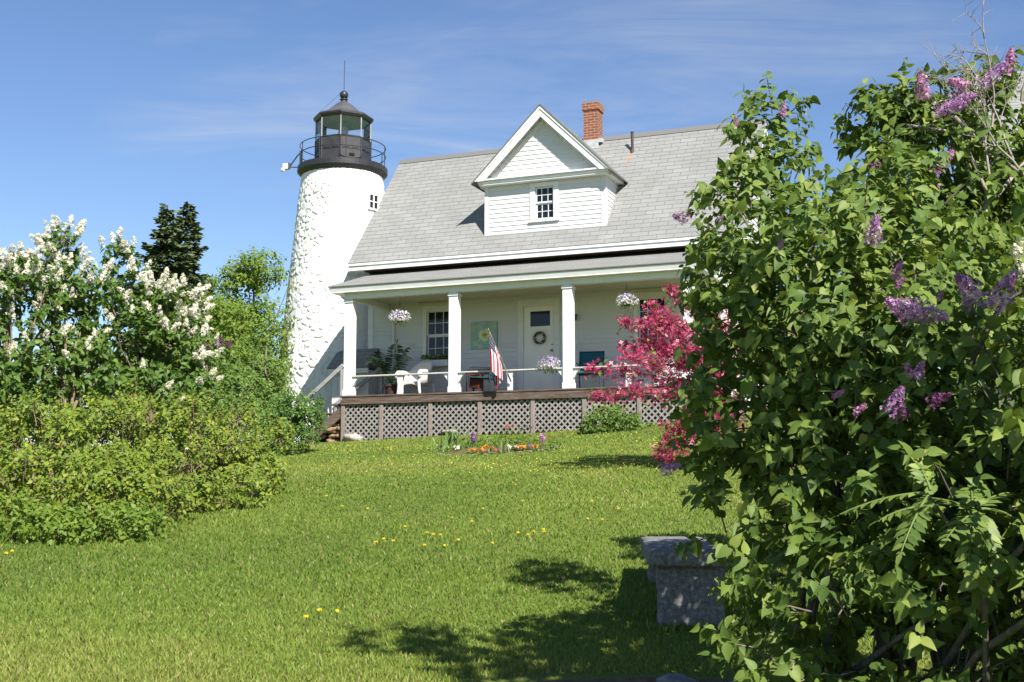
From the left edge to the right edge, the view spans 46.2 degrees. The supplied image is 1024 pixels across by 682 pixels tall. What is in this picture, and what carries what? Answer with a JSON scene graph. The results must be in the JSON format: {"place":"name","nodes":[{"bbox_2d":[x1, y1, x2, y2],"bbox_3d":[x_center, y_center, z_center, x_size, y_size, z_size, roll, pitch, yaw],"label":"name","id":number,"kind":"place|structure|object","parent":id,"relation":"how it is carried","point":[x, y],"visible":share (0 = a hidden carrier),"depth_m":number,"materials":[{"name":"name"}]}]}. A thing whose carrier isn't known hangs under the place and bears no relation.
{"place":"outdoors","nodes":[
{"label":"outdoors","id":0,"kind":"place"},
{"bbox_2d":[0,405,1023,681],"bbox_3d":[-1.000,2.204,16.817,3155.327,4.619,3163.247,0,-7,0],"label":"lawn","id":1,"kind":"structure","parent":0,"point":[568,675],"depth_m":8.41,"materials":[{"name":"green plant"}]},
{"bbox_2d":[0,488,60,541],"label":"bush","id":2,"kind":"object","parent":1,"relation":"on","point":[20,507],"visible":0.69,"depth_m":9.89,"materials":[{"name":"green plant"}]},
{"bbox_2d":[0,241,75,449],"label":"white lilac","id":3,"kind":"object","parent":1,"relation":"on","point":[16,272],"visible":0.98,"depth_m":15.40,"materials":[{"name":"green plant"}]},
{"bbox_2d":[0,386,110,532],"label":"thicket shrub","id":4,"kind":"object","parent":1,"relation":"on","point":[23,458],"visible":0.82,"depth_m":11.31,"materials":[{"name":"green plant"}]},
{"bbox_2d":[12,501,101,544],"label":"bush","id":5,"kind":"object","parent":1,"relation":"on","point":[68,525],"visible":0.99,"depth_m":9.73,"materials":[{"name":"green plant"}]},
{"bbox_2d":[0,214,125,454],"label":"white lilac","id":6,"kind":"object","parent":1,"relation":"on","point":[85,346],"visible":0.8,"depth_m":16.05,"materials":[{"name":"green plant"}]},
{"bbox_2d":[11,337,147,451],"bbox_3d":[-7.003,0.975,19.217,3.189,2.191,2.066,0,-7,0],"label":"hedge shrub","id":7,"kind":"object","parent":1,"relation":"on","point":[116,371],"visible":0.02,"depth_m":19.23,"materials":[{"name":"green plant"}]},
{"bbox_2d":[11,390,182,530],"bbox_3d":[-3.949,1.136,11.530,1.552,1.440,2.668,2,-7,-19],"label":"thicket shrub","id":8,"kind":"object","parent":1,"relation":"on","point":[109,459],"visible":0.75,"depth_m":10.95,"materials":[{"name":"green plant"}]},
{"bbox_2d":[86,495,178,543],"bbox_3d":[-3.168,1.486,9.989,0.728,0.412,0.680,0,-7,0],"label":"bush","id":9,"kind":"object","parent":1,"relation":"on","point":[138,520],"visible":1,"depth_m":9.84,"materials":[{"name":"green plant"}]},
{"bbox_2d":[83,203,209,438],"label":"spruce","id":10,"kind":"object","parent":1,"relation":"on","point":[164,248],"visible":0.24,"depth_m":40.34,"materials":[{"name":"green plant"}]},
{"bbox_2d":[78,226,224,439],"bbox_3d":[-5.014,0.050,16.859,1.788,3.619,2.361,5,-9,-35],"label":"white lilac","id":11,"kind":"object","parent":1,"relation":"on","point":[160,327],"visible":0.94,"depth_m":16.81,"materials":[{"name":"green plant"}]},
{"bbox_2d":[95,373,254,524],"bbox_3d":[-3.385,1.069,12.347,1.606,1.631,3.296,2,-7,-18],"label":"thicket shrub","id":12,"kind":"object","parent":1,"relation":"on","point":[191,489],"visible":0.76,"depth_m":12.54,"materials":[{"name":"green plant"}]},
{"bbox_2d":[113,201,238,445],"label":"spruce","id":13,"kind":"object","parent":1,"relation":"on","point":[188,220],"visible":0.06,"depth_m":41.58,"materials":[{"name":"green plant"}]},
{"bbox_2d":[180,318,240,456],"bbox_3d":[-5.173,0.789,20.499,1.095,2.664,2.029,2,-7,-14],"label":"shrub","id":14,"kind":"object","parent":1,"relation":"on","point":[223,365],"visible":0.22,"depth_m":21.00,"materials":[{"name":"green plant"}]},
{"bbox_2d":[173,286,270,446],"bbox_3d":[-6.373,0.624,26.754,1.749,3.929,2.896,7,-10,-43],"label":"tree","id":15,"kind":"object","parent":1,"relation":"on","point":[219,321],"visible":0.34,"depth_m":26.95,"materials":[{"name":"green plant"}]},
{"bbox_2d":[170,366,277,459],"bbox_3d":[-4.485,1.115,18.821,1.674,1.686,3.578,0,-7,0],"label":"hedge shrub","id":16,"kind":"object","parent":1,"relation":"on","point":[224,396],"visible":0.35,"depth_m":19.65,"materials":[{"name":"green plant"}]},
{"bbox_2d":[175,402,296,508],"bbox_3d":[-3.074,1.241,13.253,1.444,1.264,2.735,2,-7,-19],"label":"thicket shrub","id":17,"kind":"object","parent":1,"relation":"on","point":[257,476],"visible":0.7,"depth_m":13.31,"materials":[{"name":"green plant"}]},
{"bbox_2d":[202,245,297,439],"bbox_3d":[-6.585,0.201,30.229,2.554,5.367,1.961,0,-7,0],"label":"birch tree","id":18,"kind":"object","parent":1,"relation":"on","point":[242,277],"visible":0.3,"depth_m":30.07,"materials":[{"name":"green plant"}]},
{"bbox_2d":[207,316,299,447],"bbox_3d":[-5.230,0.878,25.087,2.420,3.164,2.102,-4,-8,33],"label":"tree","id":19,"kind":"object","parent":1,"relation":"on","point":[270,389],"visible":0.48,"depth_m":24.97,"materials":[{"name":"green plant"}]},
{"bbox_2d":[252,389,326,456],"bbox_3d":[-4.131,1.534,22.125,1.389,1.368,1.454,0,-7,0],"label":"round shrub","id":20,"kind":"object","parent":1,"relation":"on","point":[297,419],"visible":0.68,"depth_m":22.10,"materials":[{"name":"green plant"}]},
{"bbox_2d":[280,60,387,442],"bbox_3d":[-4.465,-2.179,31.400,3.585,10.706,3.582,0,-7,0],"label":"lighthouse","id":21,"kind":"object","parent":1,"relation":"on","point":[342,174],"visible":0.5,"depth_m":30.36,"materials":[{"name":"white paint"}]},
{"bbox_2d":[367,192,378,210],"bbox_3d":[-3.558,-3.571,30.798,0.045,0.436,0.363,-6,-9,40],"label":"tower window","id":22,"kind":"structure","parent":21,"relation":"in","point":[373,199],"depth_m":30.78,"materials":[{"name":"white paint"}]},
{"bbox_2d":[327,348,378,439],"bbox_3d":[-3.866,1.608,29.017,1.140,2.904,0.562,-3,-8,22],"label":"entry passage","id":23,"kind":"object","parent":1,"relation":"on","point":[369,387],"visible":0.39,"depth_m":29.03,"materials":[{"name":"white paint"}]},
{"bbox_2d":[343,433,363,441],"bbox_3d":[-3.596,2.203,27.084,0.509,0.256,0.291,-3,-8,24],"label":"fieldstone","id":24,"kind":"object","parent":1,"relation":"on","point":[352,437],"visible":0.66,"depth_m":26.97,"materials":[{"name":"white stone"}]},
{"bbox_2d":[433,437,453,451],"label":"iris plant","id":25,"kind":"object","parent":1,"relation":"on","point":[438,450],"visible":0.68,"depth_m":21.15,"materials":[{"name":"green plant"}]},
{"bbox_2d":[441,429,457,433],"bbox_3d":[-1.369,1.978,26.188,0.476,0.109,0.231,-6,-9,40],"label":"fieldstone","id":26,"kind":"object","parent":1,"relation":"on","point":[442,431],"visible":0.42,"depth_m":26.11,"materials":[{"name":"white stone"}]},
{"bbox_2d":[445,426,470,446],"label":"iris plant","id":27,"kind":"object","parent":1,"relation":"on","point":[456,438],"visible":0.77,"depth_m":22.76,"materials":[{"name":"green plant"}]},
{"bbox_2d":[473,448,487,455],"bbox_3d":[-0.564,1.844,19.772,0.349,0.173,0.194,0,-7,0],"label":"pansy","id":28,"kind":"object","parent":1,"relation":"on","point":[478,451],"visible":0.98,"depth_m":19.77,"materials":[{"name":"orange plant"}]},
{"bbox_2d":[321,429,657,484],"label":"buttercups","id":29,"kind":"object","parent":1,"relation":"on","point":[538,456],"visible":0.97,"depth_m":17.81,"materials":[{"name":"yellow plant"}]},
{"bbox_2d":[443,446,550,454],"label":"flower bed soil","id":30,"kind":"structure","parent":1,"relation":"on","point":[461,452],"depth_m":20.46,"materials":[{"name":"brown soil"}]},
{"bbox_2d":[430,442,466,452],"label":"bedding plant","id":31,"kind":"object","parent":30,"relation":"on","point":[445,449],"visible":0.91,"depth_m":20.77,"materials":[{"name":"green plant"}]},
{"bbox_2d":[447,437,478,448],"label":"bedding plant","id":32,"kind":"object","parent":30,"relation":"on","point":[460,440],"visible":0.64,"depth_m":21.29,"materials":[{"name":"green plant"}]},
{"bbox_2d":[462,447,476,453],"bbox_3d":[-0.690,1.853,20.233,0.305,0.134,0.242,0,-7,0],"label":"pansy","id":33,"kind":"object","parent":30,"relation":"on","point":[470,449],"visible":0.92,"depth_m":20.18,"materials":[{"name":"orange plant"}]},
{"bbox_2d":[462,433,476,449],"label":"iris plant","id":34,"kind":"object","parent":30,"relation":"on","point":[474,438],"visible":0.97,"depth_m":20.81,"materials":[{"name":"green plant"}]},
{"bbox_2d":[457,437,500,446],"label":"bedding plant","id":35,"kind":"object","parent":30,"relation":"on","point":[483,444],"visible":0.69,"depth_m":21.39,"materials":[{"name":"green plant"}]},
{"bbox_2d":[480,444,496,451],"bbox_3d":[-0.395,1.825,20.252,0.321,0.162,0.262,0,-7,0],"label":"pansy","id":36,"kind":"object","parent":30,"relation":"on","point":[488,449],"visible":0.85,"depth_m":20.21,"materials":[{"name":"orange plant"}]},
{"bbox_2d":[474,437,511,446],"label":"bedding plant","id":37,"kind":"object","parent":30,"relation":"on","point":[497,439],"visible":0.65,"depth_m":21.69,"materials":[{"name":"green plant"}]},
{"bbox_2d":[484,425,534,446],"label":"bedding plant","id":38,"kind":"object","parent":30,"relation":"on","point":[507,427],"visible":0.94,"depth_m":21.01,"materials":[{"name":"green plant"}]},
{"bbox_2d":[515,444,528,450],"bbox_3d":[0.176,1.792,20.224,0.245,0.134,0.219,0,-7,0],"label":"pansy","id":39,"kind":"object","parent":30,"relation":"on","point":[523,448],"visible":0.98,"depth_m":20.21,"materials":[{"name":"orange plant"}]},
{"bbox_2d":[505,435,545,445],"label":"bedding plant","id":40,"kind":"object","parent":30,"relation":"on","point":[521,440],"visible":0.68,"depth_m":20.97,"materials":[{"name":"green plant"}]},
{"bbox_2d":[537,433,546,445],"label":"iris plant","id":41,"kind":"object","parent":30,"relation":"on","point":[543,436],"visible":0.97,"depth_m":20.84,"materials":[{"name":"pink plant"}]},
{"bbox_2d":[493,440,509,453],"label":"iris plant","id":42,"kind":"object","parent":1,"relation":"on","point":[502,448],"visible":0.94,"depth_m":20.02,"materials":[{"name":"green plant"}]},
{"bbox_2d":[529,444,546,451],"bbox_3d":[0.418,1.794,20.004,0.227,0.164,0.266,5,-8,-33],"label":"pansy","id":43,"kind":"object","parent":1,"relation":"on","point":[533,447],"visible":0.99,"depth_m":19.97,"materials":[{"name":"orange plant"}]},
{"bbox_2d":[301,101,778,442],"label":"house","id":44,"kind":"structure","parent":1,"relation":"on","point":[556,231],"depth_m":27.84,"materials":[{"name":"white paint"}]},
{"bbox_2d":[360,339,413,393],"bbox_3d":[-2.868,0.654,28.002,1.453,1.350,0.793,-3,-8,22],"label":"potted palm","id":45,"kind":"object","parent":44,"relation":"on","point":[391,388],"visible":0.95,"depth_m":27.93,"materials":[{"name":"green plant"}]},
{"bbox_2d":[389,302,410,326],"bbox_3d":[-2.546,-0.721,27.154,0.529,0.829,0.523,-3,-8,22],"label":"flower basket","id":46,"kind":"object","parent":44,"relation":"hanging from","point":[399,318],"visible":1,"depth_m":27.07,"materials":[{"name":"white plant"}]},
{"bbox_2d":[395,359,434,393],"bbox_3d":[-2.198,0.848,27.718,0.765,0.915,0.770,-5,-8,34],"label":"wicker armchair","id":47,"kind":"object","parent":44,"relation":"on","point":[423,366],"visible":0.84,"depth_m":27.74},
{"bbox_2d":[420,354,447,366],"bbox_3d":[-1.821,0.443,28.510,0.777,0.332,0.286,-3,-8,22],"label":"window box","id":48,"kind":"object","parent":44,"relation":"attached to","point":[438,361],"visible":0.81,"depth_m":28.42,"materials":[{"name":"white paint"}]},
{"bbox_2d":[422,305,448,359],"bbox_3d":[-1.751,-0.157,28.724,0.880,1.405,0.130,-3,-8,22],"label":"window","id":49,"kind":"structure","parent":44,"relation":"in","point":[436,323],"depth_m":28.79,"materials":[{"name":"white paint"}]},
{"bbox_2d":[468,374,483,391],"bbox_3d":[-0.819,0.996,27.224,0.280,0.480,0.310,-2,-7,18],"label":"wooden crate","id":50,"kind":"object","parent":44,"relation":"on","point":[475,383],"visible":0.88,"depth_m":27.10,"materials":[{"name":"red wood"}]},
{"bbox_2d":[466,372,496,391],"bbox_3d":[-0.699,0.983,27.445,0.640,0.560,0.500,-3,-8,22],"label":"side table","id":51,"kind":"object","parent":44,"relation":"on","point":[477,373],"visible":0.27,"depth_m":27.36,"materials":[{"name":"brown wood"}]},
{"bbox_2d":[467,368,489,370],"bbox_3d":[-0.727,0.658,27.442,0.540,0.075,0.280,-3,-8,22],"label":"tray of ornaments","id":52,"kind":"object","parent":51,"relation":"on","point":[479,369],"visible":0.7,"depth_m":27.31,"materials":[{"name":"black paint"}]},
{"bbox_2d":[468,366,496,391],"bbox_3d":[-0.635,0.768,27.180,0.644,0.927,0.568,-1,-7,10],"label":"sling chair","id":53,"kind":"object","parent":44,"relation":"on","point":[492,374],"visible":0.5,"depth_m":26.95,"materials":[{"name":"teal fabric"}]},
{"bbox_2d":[471,321,496,348],"bbox_3d":[-0.657,-0.134,28.238,0.670,0.630,0.023,-3,-8,22],"label":"painting","id":54,"kind":"object","parent":44,"relation":"attached to","point":[479,335],"visible":1,"depth_m":28.24},
{"bbox_2d":[487,328,511,388],"bbox_3d":[-0.260,0.378,25.730,0.569,1.286,0.198,2,-7,-14],"label":"flag","id":55,"kind":"object","parent":44,"relation":"attached to","point":[495,364],"visible":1,"depth_m":25.67,"materials":[{"name":"multicoloured fabric"}]},
{"bbox_2d":[532,331,545,344],"bbox_3d":[0.628,-0.069,27.687,0.358,0.352,0.097,-3,-8,22],"label":"wreath","id":56,"kind":"object","parent":44,"relation":"attached to","point":[542,340],"visible":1,"depth_m":27.67,"materials":[{"name":"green plant"}]},
{"bbox_2d":[524,306,553,389],"bbox_3d":[0.620,0.225,27.711,0.760,2.070,0.125,-3,-8,22],"label":"door","id":57,"kind":"structure","parent":44,"relation":"in","point":[541,318],"depth_m":27.75,"materials":[{"name":"paint"}]},
{"bbox_2d":[537,355,560,373],"bbox_3d":[0.790,0.512,25.563,0.555,0.430,0.558,-3,-8,22],"label":"flower basket","id":58,"kind":"object","parent":44,"relation":"hanging from","point":[546,366],"visible":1,"depth_m":25.48,"materials":[{"name":"white plant"}]},
{"bbox_2d":[575,351,604,387],"bbox_3d":[1.699,0.650,26.214,0.568,0.927,0.644,-2,-7,14],"label":"sling chair","id":59,"kind":"object","parent":44,"relation":"on","point":[587,356],"visible":0.62,"depth_m":26.48,"materials":[{"name":"teal fabric"}]},
{"bbox_2d":[615,281,638,310],"bbox_3d":[2.408,-1.028,25.176,0.526,0.822,0.515,-3,-8,22],"label":"flower basket","id":60,"kind":"object","parent":44,"relation":"hanging from","point":[625,302],"visible":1,"depth_m":25.09,"materials":[{"name":"white plant"}]},
{"bbox_2d":[633,291,670,354],"bbox_3d":[3.126,-0.397,26.769,0.880,1.405,0.130,-3,-8,22],"label":"window","id":61,"kind":"structure","parent":44,"relation":"in","point":[638,311],"depth_m":26.85,"materials":[{"name":"white paint"}]},
{"bbox_2d":[536,440,563,449],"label":"bedding plant","id":62,"kind":"object","parent":1,"relation":"on","point":[551,447],"visible":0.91,"depth_m":20.04,"materials":[{"name":"green plant"}]},
{"bbox_2d":[576,402,654,433],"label":"round shrub","id":63,"kind":"object","parent":1,"relation":"on","point":[617,419],"visible":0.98,"depth_m":23.38,"materials":[{"name":"green plant"}]},
{"bbox_2d":[640,536,726,627],"bbox_3d":[1.038,1.540,7.452,0.444,0.599,1.885,-1,-7,4],"label":"stone bench","id":64,"kind":"object","parent":1,"relation":"on","point":[684,589],"visible":0.61,"depth_m":6.60,"materials":[{"name":"stone"}]},
{"bbox_2d":[583,279,801,468],"bbox_3d":[2.604,0.405,16.293,3.386,2.679,1.284,1,-7,-10],"label":"crabapple tree","id":65,"kind":"object","parent":1,"relation":"on","point":[664,351],"visible":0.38,"depth_m":16.24,"materials":[{"name":"pink plant"}]},
{"bbox_2d":[658,71,1023,681],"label":"lilac bush","id":66,"kind":"object","parent":1,"relation":"on","point":[860,328],"visible":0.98,"depth_m":4.52,"materials":[{"name":"green plant"}]},
{"bbox_2d":[802,0,1023,593],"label":"lilac bush","id":67,"kind":"object","parent":1,"relation":"on","point":[890,115],"visible":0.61,"depth_m":7.29,"materials":[{"name":"green plant"}]},
{"bbox_2d":[828,457,1023,681],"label":"rowan sapling","id":68,"kind":"object","parent":1,"relation":"on","point":[974,520],"visible":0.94,"depth_m":3.79,"materials":[{"name":"green plant"}]},
{"bbox_2d":[981,222,1023,348],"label":"lilac bush","id":69,"kind":"object","parent":1,"relation":"on","point":[1016,246],"visible":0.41,"depth_m":6.39,"materials":[{"name":"green plant"}]},
{"bbox_2d":[0,0,1023,450],"label":"sky","id":70,"kind":"structure","parent":0,"point":[112,111],"materials":[{"name":"blue"}]},
{"bbox_2d":[536,677,732,681],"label":"bare ground","id":71,"kind":"structure","parent":0,"point":[646,679],"depth_m":5.45,"materials":[{"name":"soil"}]},
{"bbox_2d":[655,673,698,681],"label":"boulder","id":72,"kind":"object","parent":71,"relation":"on","point":[673,677],"visible":1,"depth_m":5.37,"materials":[{"name":"grey stone"}]},
{"bbox_2d":[962,71,1023,394],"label":"shingled building","id":73,"kind":"structure","parent":0,"point":[1015,103],"depth_m":28.38,"materials":[{"name":"grey wood"}]},
{"bbox_3d":[-4.132,2.022,27.569,0.207,0.145,0.323,4,-8,-28],"label":"fieldstone","id":74,"kind":"object","parent":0,"visible":0},
{"bbox_2d":[326,427,334,432],"bbox_3d":[-4.182,2.037,27.547,0.262,0.158,0.371,2,-7,-14],"label":"fieldstone","id":75,"kind":"object","parent":74,"relation":"on","point":[330,430],"visible":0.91,"depth_m":27.41,"materials":[{"name":"beige stone"}]}
]}

